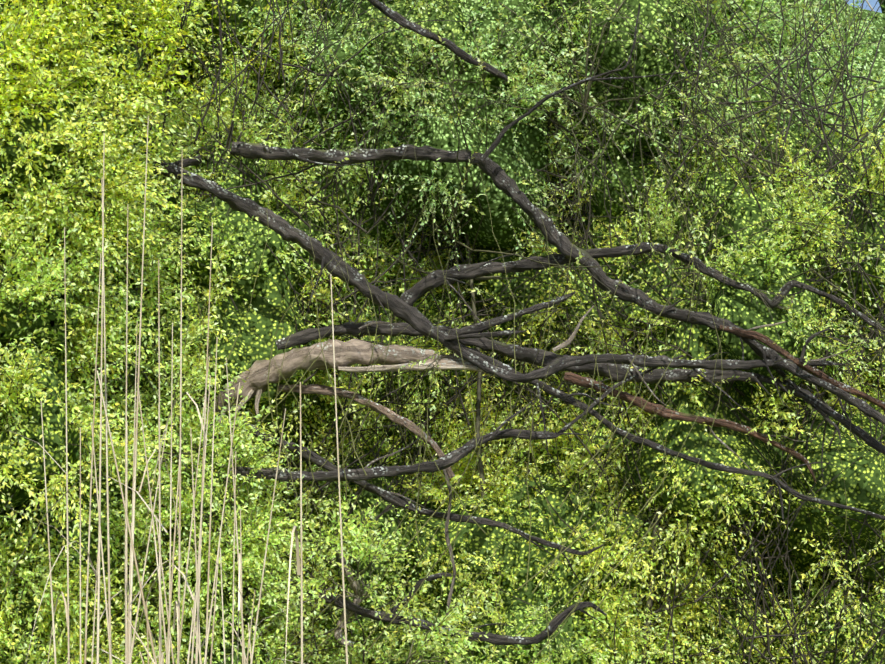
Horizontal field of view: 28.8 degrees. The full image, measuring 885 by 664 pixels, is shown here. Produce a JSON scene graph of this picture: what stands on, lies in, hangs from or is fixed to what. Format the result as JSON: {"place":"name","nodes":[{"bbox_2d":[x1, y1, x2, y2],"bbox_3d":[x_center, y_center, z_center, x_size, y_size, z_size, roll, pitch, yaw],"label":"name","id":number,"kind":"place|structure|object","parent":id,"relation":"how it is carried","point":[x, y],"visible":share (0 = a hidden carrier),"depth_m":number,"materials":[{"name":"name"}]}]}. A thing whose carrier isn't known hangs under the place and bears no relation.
{"place":"outdoors","nodes":[
{"label":"outdoors","id":0,"kind":"place"},
{"bbox_2d":[138,49,884,663],"bbox_3d":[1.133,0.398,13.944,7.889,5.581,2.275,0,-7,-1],"label":"willow scrub whips","id":1,"kind":"object","parent":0,"point":[516,439],"visible":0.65,"depth_m":13.35,"materials":[{"name":"brown plant"}]},
{"bbox_2d":[845,0,881,12],"label":"sky","id":2,"kind":"structure","parent":0,"point":[872,2],"materials":[{"name":"blue"}]},
{"label":"ground","id":3,"kind":"structure","parent":0,"visible":0},
{"bbox_2d":[0,116,399,663],"bbox_3d":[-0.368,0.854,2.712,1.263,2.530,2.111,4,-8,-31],"label":"dry reeds","id":4,"kind":"object","parent":3,"relation":"on","point":[129,643],"visible":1,"depth_m":2.92,"materials":[{"name":"beige plant"}]},
{"bbox_2d":[0,0,884,663],"bbox_3d":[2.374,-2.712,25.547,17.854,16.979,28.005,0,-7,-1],"label":"willow scrub","id":5,"kind":"object","parent":3,"relation":"on","point":[84,278],"depth_m":13.86,"materials":[{"name":"green plant"}]},
{"bbox_2d":[123,0,884,663],"bbox_3d":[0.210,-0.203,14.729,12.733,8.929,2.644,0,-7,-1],"label":"twigs","id":6,"kind":"object","parent":3,"relation":"on","point":[665,298],"visible":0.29,"depth_m":14.39,"materials":[{"name":"green plant"}]},
{"bbox_2d":[128,0,884,663],"bbox_3d":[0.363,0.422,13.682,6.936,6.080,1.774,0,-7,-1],"label":"fallen tree","id":7,"kind":"object","parent":3,"relation":"on","point":[352,352],"visible":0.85,"depth_m":13.73,"materials":[{"name":"black wood"}]}
]}

